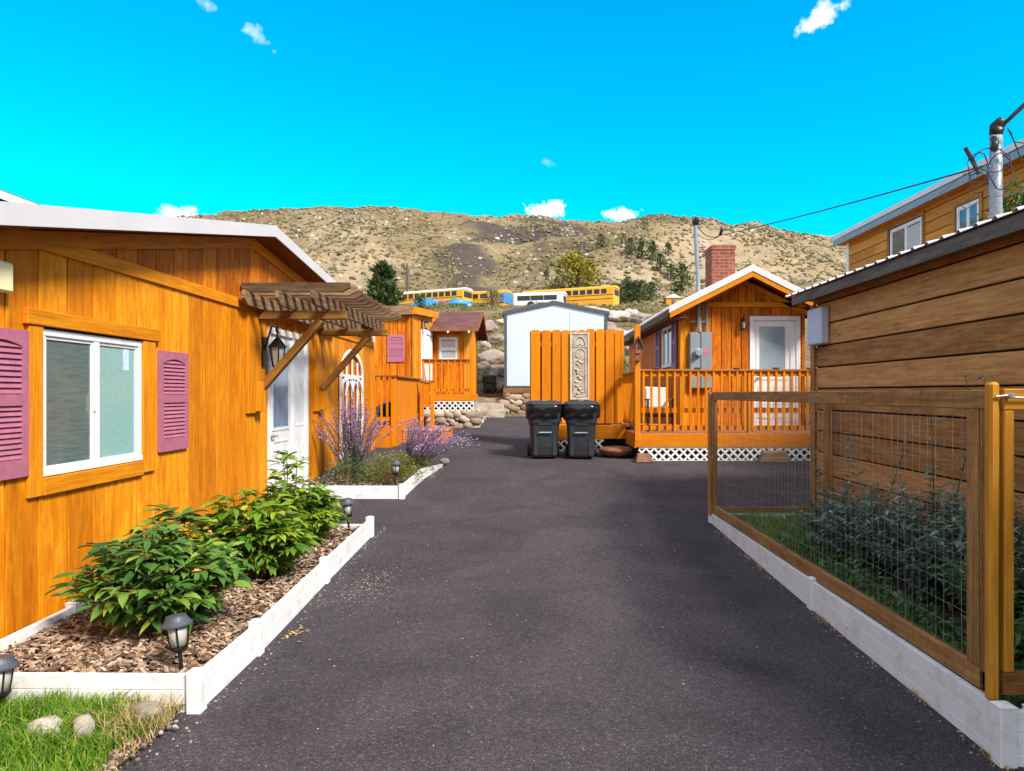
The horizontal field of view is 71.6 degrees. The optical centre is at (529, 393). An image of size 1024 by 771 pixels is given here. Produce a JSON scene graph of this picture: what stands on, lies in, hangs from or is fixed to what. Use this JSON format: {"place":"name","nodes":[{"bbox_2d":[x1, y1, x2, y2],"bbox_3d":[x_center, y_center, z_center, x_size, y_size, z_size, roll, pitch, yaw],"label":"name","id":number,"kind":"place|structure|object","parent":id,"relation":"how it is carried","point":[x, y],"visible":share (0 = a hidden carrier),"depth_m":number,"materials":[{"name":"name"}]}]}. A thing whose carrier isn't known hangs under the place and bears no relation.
{"place":"outdoors","nodes":[
{"label":"outdoors","id":0,"kind":"place"},
{"bbox_2d":[0,684,181,770],"bbox_3d":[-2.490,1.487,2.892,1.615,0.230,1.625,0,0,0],"label":"lawn grass","id":1,"kind":"structure","parent":0,"point":[19,751],"depth_m":3.17,"materials":[{"name":"green plant"}]},
{"bbox_2d":[0,654,20,706],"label":"path lamp","id":2,"kind":"object","parent":1,"relation":"on","point":[9,663],"visible":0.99,"depth_m":3.37,"materials":[{"name":"black metal"}]},
{"bbox_2d":[26,715,65,742],"bbox_3d":[-2.191,1.527,3.201,0.187,0.156,0.128,0,0,0],"label":"stone","id":3,"kind":"object","parent":1,"relation":"on","point":[50,719],"visible":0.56,"depth_m":3.16,"materials":[{"name":"beige stone"}]},
{"bbox_2d":[72,713,95,742],"bbox_3d":[-2.021,1.525,3.221,0.094,0.128,0.106,0,0,-35],"label":"stone","id":4,"kind":"object","parent":1,"relation":"on","point":[85,719],"visible":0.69,"depth_m":3.20,"materials":[{"name":"beige stone"}]},
{"bbox_2d":[38,729,156,770],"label":"dry grass","id":5,"kind":"structure","parent":1,"relation":"on","point":[132,741],"depth_m":3.12,"materials":[{"name":"plant"}]},
{"bbox_2d":[65,686,198,756],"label":"dry grass","id":6,"kind":"structure","parent":1,"relation":"on","point":[132,715],"depth_m":3.34,"materials":[{"name":"plant"}]},
{"bbox_2d":[131,701,162,722],"bbox_3d":[-1.837,1.524,3.401,0.125,0.094,0.112,0,0,-40],"label":"stone","id":7,"kind":"object","parent":1,"relation":"on","point":[138,705],"visible":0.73,"depth_m":3.38,"materials":[{"name":"beige stone"}]},
{"bbox_2d":[376,401,390,421],"bbox_3d":[-3.135,0.411,15.542,0.489,0.463,0.616,0,0,0],"label":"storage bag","id":8,"kind":"object","parent":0,"point":[384,409],"visible":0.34,"depth_m":15.29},
{"bbox_2d":[0,0,1023,235],"label":"sky","id":9,"kind":"structure","parent":0,"point":[734,112],"materials":[{"name":"blue"}]},
{"bbox_2d":[187,206,845,420],"bbox_3d":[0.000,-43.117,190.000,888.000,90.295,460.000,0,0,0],"label":"ground","id":10,"kind":"structure","parent":0,"point":[481,227],"depth_m":208.37,"materials":[{"name":"beige soil"}]},
{"bbox_2d":[0,189,40,204],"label":"house","id":11,"kind":"structure","parent":10,"relation":"on","point":[5,196],"depth_m":19.84,"materials":[{"name":"white paint"}]},
{"bbox_2d":[0,201,400,638],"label":"cabin","id":12,"kind":"object","parent":10,"relation":"on","point":[182,363],"visible":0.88,"depth_m":5.81,"materials":[{"name":"brown wood"}]},
{"bbox_2d":[43,329,142,476],"bbox_3d":[-3.178,0.062,5.195,0.045,0.965,1.190,0,0,0],"label":"window","id":13,"kind":"structure","parent":12,"relation":"in","point":[92,384],"depth_m":5.14,"materials":[{"name":"white plastic"}]},
{"bbox_2d":[271,334,291,493],"bbox_3d":[-3.170,0.385,9.080,0.080,2.230,0.840,0,0,0],"label":"door","id":14,"kind":"structure","parent":12,"relation":"in","point":[281,388],"depth_m":9.14,"materials":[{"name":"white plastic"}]},
{"bbox_2d":[339,349,363,458],"bbox_3d":[-3.140,0.164,12.540,0.030,1.872,1.604,0,0,0],"label":"garden trellis","id":15,"kind":"object","parent":12,"relation":"attached to","point":[348,378],"visible":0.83,"depth_m":12.51,"materials":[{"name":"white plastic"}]},
{"bbox_2d":[365,259,405,305],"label":"juniper tree","id":16,"kind":"object","parent":10,"relation":"on","point":[382,287],"visible":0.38,"depth_m":44.52,"materials":[{"name":"green plant"}]},
{"bbox_2d":[372,306,437,406],"bbox_3d":[-4.701,-0.525,20.030,3.999,3.750,3.940,0,0,0],"label":"cabin","id":17,"kind":"object","parent":10,"relation":"on","point":[404,347],"visible":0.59,"depth_m":18.23,"materials":[{"name":"orange wood"}]},
{"bbox_2d":[426,335,430,379],"bbox_3d":[-2.898,-0.805,20.185,0.022,1.670,0.720,0,0,4],"label":"door","id":18,"kind":"structure","parent":17,"relation":"in","point":[428,338],"depth_m":20.20,"materials":[{"name":"white paint"}]},
{"bbox_2d":[375,375,453,447],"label":"porch deck","id":19,"kind":"structure","parent":10,"relation":"on","point":[412,397],"depth_m":15.46,"materials":[{"name":"orange paint"}]},
{"bbox_2d":[413,294,428,308],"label":"evergreen shrub","id":20,"kind":"object","parent":10,"relation":"on","point":[419,301],"visible":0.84,"depth_m":71.59,"materials":[{"name":"green plant"}]},
{"bbox_2d":[396,287,472,304],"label":"school bus","id":21,"kind":"object","parent":10,"relation":"on","point":[463,293],"visible":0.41,"depth_m":90.11,"materials":[{"name":"yellow metal"}]},
{"bbox_2d":[424,408,486,427],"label":"stone wall","id":22,"kind":"structure","parent":10,"relation":"on","point":[465,419],"depth_m":18.75,"materials":[{"name":"beige stone"}]},
{"bbox_2d":[430,312,487,393],"bbox_3d":[-3.438,-0.873,22.600,3.925,3.445,4.640,0,0,0],"label":"cabin","id":23,"kind":"object","parent":10,"relation":"on","point":[457,335],"visible":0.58,"depth_m":20.83,"materials":[{"name":"orange wood"}]},
{"bbox_2d":[439,337,457,358],"bbox_3d":[-2.390,-1.295,20.828,0.540,0.690,0.045,0,0,0],"label":"window","id":24,"kind":"structure","parent":23,"relation":"in","point":[448,346],"depth_m":20.83,"materials":[{"name":"white plastic"}]},
{"bbox_2d":[446,298,471,306],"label":"covered heap","id":25,"kind":"object","parent":10,"relation":"on","point":[455,301],"visible":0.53,"depth_m":77.10,"materials":[{"name":"blue plastic"}]},
{"bbox_2d":[482,375,496,392],"bbox_3d":[-1.420,-0.312,24.909,0.526,0.658,0.584,0,0,0],"label":"wheelie bin","id":26,"kind":"object","parent":10,"relation":"on","point":[489,382],"visible":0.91,"depth_m":24.68,"materials":[{"name":"plastic"}]},
{"bbox_2d":[477,349,503,363],"bbox_3d":[-1.611,-1.513,30.923,1.118,0.845,1.107,0,0,41],"label":"boulder","id":27,"kind":"object","parent":10,"relation":"on","point":[492,356],"visible":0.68,"depth_m":30.65,"materials":[{"name":"beige stone"}]},
{"bbox_2d":[477,397,505,417],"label":"stone steps","id":28,"kind":"structure","parent":10,"relation":"on","point":[493,407],"depth_m":22.44,"materials":[{"name":"beige stone"}]},
{"bbox_2d":[472,290,511,304],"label":"school bus","id":29,"kind":"object","parent":10,"relation":"on","point":[477,296],"visible":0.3,"depth_m":90.20,"materials":[{"name":"yellow metal"}]},
{"bbox_2d":[481,289,503,305],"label":"evergreen shrub","id":30,"kind":"object","parent":10,"relation":"on","point":[495,293],"visible":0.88,"depth_m":78.92,"materials":[{"name":"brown plant"}]},
{"bbox_2d":[485,320,499,332],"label":"boulder","id":31,"kind":"object","parent":10,"relation":"on","point":[491,326],"visible":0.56,"depth_m":44.42,"materials":[{"name":"beige stone"}]},
{"bbox_2d":[488,333,503,345],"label":"boulder","id":32,"kind":"object","parent":10,"relation":"on","point":[492,338],"visible":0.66,"depth_m":40.99,"materials":[{"name":"beige stone"}]},
{"bbox_2d":[489,367,503,376],"bbox_3d":[-1.123,-0.771,27.747,0.702,0.516,0.849,0,0,37],"label":"boulder","id":33,"kind":"object","parent":10,"relation":"on","point":[497,370],"visible":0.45,"depth_m":27.44,"materials":[{"name":"grey stone"}]},
{"bbox_2d":[176,205,845,304],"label":"sagebrush","id":34,"kind":"object","parent":10,"relation":"on","point":[426,265],"visible":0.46,"depth_m":216.54,"materials":[{"name":"plant"}]},
{"bbox_2d":[498,388,529,413],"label":"stone wall","id":35,"kind":"structure","parent":10,"relation":"on","point":[514,400],"depth_m":22.73,"materials":[{"name":"beige stone"}]},
{"bbox_2d":[190,207,845,288],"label":"hillside rocks","id":36,"kind":"object","parent":10,"relation":"on","point":[449,238],"visible":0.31,"depth_m":236.24,"materials":[{"name":"beige stone"}]},
{"bbox_2d":[398,300,671,382],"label":"slope brush","id":37,"kind":"object","parent":10,"relation":"on","point":[501,324],"visible":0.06,"depth_m":64.69,"materials":[{"name":"plant"}]},
{"bbox_2d":[502,301,609,387],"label":"shed","id":38,"kind":"structure","parent":10,"relation":"on","point":[521,323],"depth_m":23.20,"materials":[{"name":"white metal"}]},
{"bbox_2d":[522,285,619,304],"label":"school bus","id":39,"kind":"object","parent":10,"relation":"on","point":[604,295],"visible":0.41,"depth_m":90.14,"materials":[{"name":"yellow metal"}]},
{"bbox_2d":[548,249,603,288],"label":"cottonwood tree","id":40,"kind":"object","parent":10,"relation":"on","point":[574,263],"visible":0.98,"depth_m":121.17,"materials":[{"name":"yellow plant"}]},
{"bbox_2d":[593,233,610,249],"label":"juniper tree","id":41,"kind":"object","parent":10,"relation":"on","point":[600,235],"visible":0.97,"depth_m":182.32,"materials":[{"name":"green plant"}]},
{"bbox_2d":[608,310,630,321],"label":"boulder","id":42,"kind":"object","parent":10,"relation":"on","point":[617,316],"visible":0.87,"depth_m":56.61,"materials":[{"name":"beige stone"}]},
{"bbox_2d":[619,276,641,303],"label":"evergreen shrub","id":43,"kind":"object","parent":10,"relation":"on","point":[627,286],"visible":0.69,"depth_m":114.91,"materials":[{"name":"green plant"}]},
{"bbox_2d":[623,237,637,255],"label":"juniper tree","id":44,"kind":"object","parent":10,"relation":"on","point":[629,249],"visible":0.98,"depth_m":169.37,"materials":[{"name":"green plant"}]},
{"bbox_2d":[629,279,653,302],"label":"evergreen shrub","id":45,"kind":"object","parent":10,"relation":"on","point":[641,290],"visible":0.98,"depth_m":114.29,"materials":[{"name":"green plant"}]},
{"bbox_2d":[631,312,651,323],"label":"boulder","id":46,"kind":"object","parent":10,"relation":"on","point":[639,317],"visible":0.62,"depth_m":56.66,"materials":[{"name":"beige stone"}]},
{"bbox_2d":[635,240,647,258],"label":"juniper tree","id":47,"kind":"object","parent":10,"relation":"on","point":[641,244],"visible":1,"depth_m":162.31,"materials":[{"name":"green plant"}]},
{"bbox_2d":[645,240,659,260],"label":"juniper tree","id":48,"kind":"object","parent":10,"relation":"on","point":[652,249],"visible":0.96,"depth_m":160.76,"materials":[{"name":"green plant"}]},
{"bbox_2d":[642,282,664,300],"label":"evergreen shrub","id":49,"kind":"object","parent":10,"relation":"on","point":[652,288],"visible":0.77,"depth_m":116.41,"materials":[{"name":"green plant"}]},
{"bbox_2d":[652,253,667,271],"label":"juniper tree","id":50,"kind":"object","parent":10,"relation":"on","point":[662,262],"visible":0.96,"depth_m":150.38,"materials":[{"name":"green plant"}]},
{"bbox_2d":[662,294,681,303],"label":"hut","id":51,"kind":"object","parent":10,"relation":"on","point":[672,298],"visible":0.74,"depth_m":113.00,"materials":[{"name":"orange wood"}]},
{"bbox_2d":[670,263,695,292],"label":"juniper tree","id":52,"kind":"object","parent":10,"relation":"on","point":[681,281],"visible":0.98,"depth_m":129.04,"materials":[{"name":"green plant"}]},
{"bbox_2d":[624,217,816,424],"bbox_3d":[4.260,-1.172,17.703,3.200,4.645,8.295,0,0,0],"label":"cabin","id":53,"kind":"object","parent":10,"relation":"on","point":[748,317],"visible":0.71,"depth_m":14.18,"materials":[{"name":"orange wood"}]},
{"bbox_2d":[662,325,670,367],"bbox_3d":[2.998,-1.015,15.475,0.045,0.910,1.150,0,0,0],"label":"window","id":54,"kind":"structure","parent":53,"relation":"in","point":[666,332],"depth_m":15.63,"materials":[{"name":"white glass"}]},
{"bbox_2d":[754,321,795,424],"bbox_3d":[4.890,-0.375,14.170,0.840,2.150,0.080,0,0,0],"label":"door","id":55,"kind":"structure","parent":53,"relation":"in","point":[774,341],"depth_m":14.19,"materials":[{"name":"white paint"}]},
{"bbox_2d":[698,165,982,239],"bbox_3d":[3.906,-2.679,10.236,0.481,1.312,7.766,0,0,-6],"label":"power cable","id":56,"kind":"object","parent":53,"relation":"attached to","point":[721,230],"visible":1,"depth_m":8.81,"materials":[{"name":"black rubber"}]},
{"bbox_2d":[785,206,1023,543],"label":"shed","id":57,"kind":"structure","parent":10,"relation":"on","point":[942,312],"depth_m":6.39,"materials":[{"name":"brown wood"}]},
{"bbox_2d":[940,117,1023,219],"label":"service mast","id":58,"kind":"object","parent":57,"relation":"on","point":[995,169],"visible":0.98,"depth_m":6.35,"materials":[{"name":"metal"}]},
{"bbox_2d":[1003,102,1023,126],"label":"supply cable","id":59,"kind":"object","parent":58,"relation":"attached to","point":[1019,109],"visible":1,"depth_m":6.29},
{"bbox_2d":[832,138,1023,271],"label":"house","id":60,"kind":"structure","parent":10,"relation":"on","point":[930,213],"depth_m":15.90,"materials":[{"name":"orange wood"}]},
{"bbox_2d":[890,217,920,255],"bbox_3d":[8.977,-3.590,16.960,0.045,0.920,1.420,0,0,0],"label":"window","id":61,"kind":"structure","parent":60,"relation":"in","point":[906,236],"depth_m":16.95,"materials":[{"name":"white plastic"}]},
{"bbox_2d":[957,199,978,229],"bbox_3d":[8.977,-3.595,14.550,0.045,0.590,0.740,0,0,0],"label":"window","id":62,"kind":"structure","parent":60,"relation":"in","point":[964,220],"depth_m":14.55,"materials":[{"name":"white plastic"}]},
{"bbox_2d":[970,176,1023,222],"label":"leafy tree","id":63,"kind":"object","parent":10,"relation":"on","point":[1019,201],"visible":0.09,"depth_m":9.53,"materials":[{"name":"green plant"}]},
{"bbox_2d":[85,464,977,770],"bbox_3d":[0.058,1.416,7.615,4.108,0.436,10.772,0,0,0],"label":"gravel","id":64,"kind":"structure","parent":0,"point":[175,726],"depth_m":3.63,"materials":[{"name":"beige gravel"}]},
{"bbox_2d":[513,292,566,304],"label":"coach","id":65,"kind":"object","parent":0,"point":[524,298],"visible":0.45,"depth_m":86.44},
{"bbox_2d":[112,416,1023,770],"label":"driveway","id":66,"kind":"structure","parent":0,"point":[608,662],"depth_m":4.37,"materials":[{"name":"grey asphalt"}]},
{"bbox_2d":[0,516,373,713],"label":"flower bed border","id":67,"kind":"object","parent":66,"relation":"on","point":[211,679],"visible":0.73,"depth_m":3.87,"materials":[{"name":"white plastic"}]},
{"bbox_2d":[0,525,359,672],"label":"bark mulch","id":68,"kind":"object","parent":67,"relation":"in","point":[103,655],"visible":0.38,"depth_m":4.28,"materials":[{"name":"brown wood"}]},
{"bbox_2d":[44,504,261,635],"bbox_3d":[-2.337,1.123,4.519,1.109,0.803,1.094,0,0,26],"label":"peony bush","id":69,"kind":"object","parent":68,"relation":"on","point":[155,579],"visible":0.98,"depth_m":4.29,"materials":[{"name":"green plant"}]},
{"bbox_2d":[160,613,192,669],"bbox_3d":[-1.877,1.390,3.805,0.160,0.400,0.160,-7,-2,0],"label":"path lamp","id":70,"kind":"object","parent":68,"relation":"on","point":[175,627],"visible":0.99,"depth_m":3.77,"materials":[{"name":"black metal"}]},
{"bbox_2d":[186,489,320,579],"bbox_3d":[-2.220,1.125,5.689,1.083,0.748,1.042,0,0,0],"label":"peony bush","id":71,"kind":"object","parent":68,"relation":"on","point":[273,543],"visible":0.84,"depth_m":5.50,"materials":[{"name":"green plant"}]},
{"bbox_2d":[239,450,352,543],"bbox_3d":[-2.217,0.999,6.787,1.035,0.933,1.090,0,0,0],"label":"peony bush","id":72,"kind":"object","parent":68,"relation":"on","point":[322,513],"visible":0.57,"depth_m":6.68,"materials":[{"name":"green plant"}]},
{"bbox_2d":[340,498,354,530],"bbox_3d":[-1.869,1.281,7.296,0.160,0.400,0.160,-5,2,-40],"label":"path lamp","id":73,"kind":"object","parent":68,"relation":"on","point":[346,503],"visible":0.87,"depth_m":7.25,"materials":[{"name":"black metal"}]},
{"bbox_2d":[297,464,442,498],"bbox_3d":[-1.784,1.304,10.477,1.269,0.295,3.066,0,0,32],"label":"flower bed border","id":74,"kind":"object","parent":66,"relation":"on","point":[402,490],"visible":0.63,"depth_m":9.49,"materials":[{"name":"white plastic"}]},
{"bbox_2d":[305,462,423,485],"bbox_3d":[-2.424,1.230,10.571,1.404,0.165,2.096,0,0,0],"label":"bark mulch","id":75,"kind":"object","parent":74,"relation":"in","point":[364,482],"visible":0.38,"depth_m":10.07,"materials":[{"name":"brown wood"}]},
{"bbox_2d":[323,453,374,485],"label":"garden shrub","id":76,"kind":"object","parent":75,"relation":"on","point":[340,473],"visible":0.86,"depth_m":10.14,"materials":[{"name":"green plant"}]},
{"bbox_2d":[313,389,394,478],"bbox_3d":[-2.597,0.581,10.443,1.248,1.345,1.226,0,0,0],"label":"russian sage","id":77,"kind":"object","parent":75,"relation":"on","point":[354,444],"visible":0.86,"depth_m":10.42,"materials":[{"name":"purple plant"}]},
{"bbox_2d":[353,449,424,485],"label":"garden shrub","id":78,"kind":"object","parent":75,"relation":"on","point":[405,469],"visible":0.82,"depth_m":10.27,"materials":[{"name":"green plant"}]},
{"bbox_2d":[390,461,401,484],"bbox_3d":[-1.857,1.133,9.807,0.160,0.400,0.160,1,-3,10],"label":"path lamp","id":79,"kind":"object","parent":75,"relation":"on","point":[395,467],"visible":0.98,"depth_m":9.78,"materials":[{"name":"black metal"}]},
{"bbox_2d":[400,451,434,472],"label":"garden shrub","id":80,"kind":"object","parent":75,"relation":"on","point":[427,463],"visible":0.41,"depth_m":11.12,"materials":[{"name":"green plant"}]},
{"bbox_2d":[397,414,480,466],"bbox_3d":[-1.476,0.762,11.655,1.249,0.861,2.309,0,0,-15],"label":"russian sage","id":81,"kind":"object","parent":75,"relation":"on","point":[420,447],"visible":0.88,"depth_m":11.38,"materials":[{"name":"purple plant"}]},
{"bbox_2d":[422,356,477,423],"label":"porch deck","id":82,"kind":"structure","parent":66,"relation":"on","point":[452,403],"depth_m":19.27,"materials":[{"name":"orange paint"}]},
{"bbox_2d":[525,400,562,456],"bbox_3d":[0.258,0.659,13.201,0.716,1.062,0.774,0,0,-3],"label":"wheelie bin","id":83,"kind":"object","parent":66,"relation":"on","point":[543,417],"visible":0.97,"depth_m":12.92,"materials":[{"name":"grey plastic"}]},
{"bbox_2d":[562,400,600,457],"bbox_3d":[0.948,0.661,13.151,0.716,1.062,0.774,0,0,4],"label":"wheelie bin","id":84,"kind":"object","parent":66,"relation":"on","point":[580,417],"visible":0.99,"depth_m":12.86,"materials":[{"name":"plastic"}]},
{"bbox_2d":[598,446,633,456],"bbox_3d":[1.620,1.083,13.320,0.680,0.190,0.680,0,0,0],"label":"round planter lid","id":85,"kind":"object","parent":66,"relation":"on","point":[616,451],"visible":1,"depth_m":13.08,"materials":[{"name":"brown metal"}]},
{"bbox_2d":[635,453,653,462],"bbox_3d":[2.029,1.147,12.611,0.314,0.150,0.217,0,0,0],"label":"wedge block","id":86,"kind":"object","parent":66,"relation":"on","point":[643,458],"depth_m":12.52,"materials":[{"name":"red concrete"}]},
{"bbox_2d":[558,325,816,460],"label":"porch deck","id":87,"kind":"structure","parent":66,"relation":"on","point":[664,442],"depth_m":12.79,"materials":[{"name":"orange paint"}]},
{"bbox_2d":[530,329,623,422],"bbox_3d":[0.965,-0.351,15.209,1.930,1.942,1.262,0,0,0],"label":"privacy fence","id":88,"kind":"object","parent":87,"relation":"on","point":[549,365],"visible":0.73,"depth_m":14.58,"materials":[{"name":"orange paint"}]},
{"bbox_2d":[570,333,588,399],"bbox_3d":[1.020,-0.555,14.544,0.390,1.370,0.063,0,0,0],"label":"wall plaque","id":89,"kind":"object","parent":88,"relation":"attached to","point":[579,366],"depth_m":14.54,"materials":[{"name":"stone"}]},
{"bbox_2d":[632,336,643,360],"bbox_3d":[1.933,-0.797,12.677,0.190,0.435,0.160,0,0,0],"label":"birdhouse","id":90,"kind":"object","parent":87,"relation":"attached to","point":[638,344],"visible":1,"depth_m":12.64,"materials":[{"name":"brown wood"}]},
{"bbox_2d":[645,387,673,431],"bbox_3d":[2.450,0.296,13.585,0.510,0.848,0.570,0,0,0],"label":"patio chair","id":91,"kind":"object","parent":87,"relation":"on","point":[655,398],"visible":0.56,"depth_m":13.70,"materials":[{"name":"white metal"}]},
{"bbox_2d":[757,450,791,461],"bbox_3d":[4.360,1.125,12.650,0.573,0.200,0.178,0,0,0],"label":"step block","id":92,"kind":"object","parent":66,"relation":"on","point":[769,457],"depth_m":12.58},
{"bbox_2d":[714,531,1014,770],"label":"dry grass","id":93,"kind":"structure","parent":66,"relation":"on","point":[722,534],"depth_m":3.80,"materials":[{"name":"plant"}]},
{"bbox_2d":[708,513,1023,767],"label":"fence kerb","id":94,"kind":"structure","parent":66,"relation":"on","point":[995,729],"depth_m":3.83,"materials":[{"name":"white concrete"}]},
{"bbox_2d":[708,382,998,700],"bbox_3d":[2.791,0.725,5.688,1.478,1.550,5.045,0,0,0],"label":"wire fence","id":95,"kind":"object","parent":94,"relation":"on","point":[978,665],"visible":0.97,"depth_m":3.72,"materials":[{"name":"brown wood"}]},
{"bbox_2d":[995,389,1023,694],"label":"garden gate","id":96,"kind":"structure","parent":95,"relation":"attached to","point":[1011,680],"depth_m":3.17,"materials":[{"name":"wood"}]},
{"bbox_2d":[734,515,1023,708],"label":"garden bed","id":97,"kind":"object","parent":94,"relation":"in","point":[945,609],"visible":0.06,"depth_m":5.28,"materials":[{"name":"soil"}]},
{"bbox_2d":[774,531,858,568],"bbox_3d":[2.452,1.393,6.284,0.757,0.288,1.080,0,0,0],"label":"weed clump","id":98,"kind":"object","parent":97,"relation":"on","point":[793,543],"visible":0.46,"depth_m":6.21,"materials":[{"name":"green plant"}]},
{"bbox_2d":[778,445,888,547],"bbox_3d":[2.910,1.001,6.781,1.024,1.001,1.119,0,0,-24],"label":"butterfly bush","id":99,"kind":"object","parent":97,"relation":"on","point":[813,524],"visible":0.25,"depth_m":6.78,"materials":[{"name":"green plant"}]},
{"bbox_2d":[804,558,906,604],"bbox_3d":[2.409,1.414,5.431,0.697,0.302,1.008,0,0,0],"label":"weed clump","id":100,"kind":"object","parent":97,"relation":"on","point":[840,573],"visible":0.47,"depth_m":5.34,"materials":[{"name":"green plant"}]},
{"bbox_2d":[804,432,918,575],"bbox_3d":[2.894,0.927,5.958,1.001,1.168,1.535,0,0,0],"label":"butterfly bush","id":101,"kind":"object","parent":97,"relation":"on","point":[852,546],"visible":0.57,"depth_m":5.94,"materials":[{"name":"green plant"}]},
{"bbox_2d":[726,506,1023,708],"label":"garden weeds","id":102,"kind":"object","parent":97,"relation":"on","point":[791,529],"visible":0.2,"depth_m":7.25,"materials":[{"name":"green plant"}]},
{"bbox_2d":[847,588,966,644],"bbox_3d":[2.396,1.431,4.580,0.694,0.303,0.958,0,0,0],"label":"weed clump","id":103,"kind":"object","parent":97,"relation":"on","point":[898,605],"visible":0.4,"depth_m":4.52,"materials":[{"name":"green plant"}]},
{"bbox_2d":[850,411,1023,610],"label":"butterfly bush","id":104,"kind":"object","parent":97,"relation":"on","point":[923,580],"visible":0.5,"depth_m":5.06,"materials":[{"name":"green plant"}]},
{"bbox_2d":[906,375,1023,633],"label":"butterfly bush","id":105,"kind":"object","parent":97,"relation":"on","point":[961,552],"visible":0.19,"depth_m":4.41,"materials":[{"name":"green plant"}]},
{"bbox_2d":[925,627,1023,707],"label":"weed clump","id":106,"kind":"object","parent":97,"relation":"on","point":[958,645],"visible":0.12,"depth_m":3.80,"materials":[{"name":"green plant"}]},
{"bbox_2d":[926,537,1023,668],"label":"butterfly bush","id":107,"kind":"object","parent":97,"relation":"on","point":[1019,627],"visible":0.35,"depth_m":3.89,"materials":[{"name":"green plant"}]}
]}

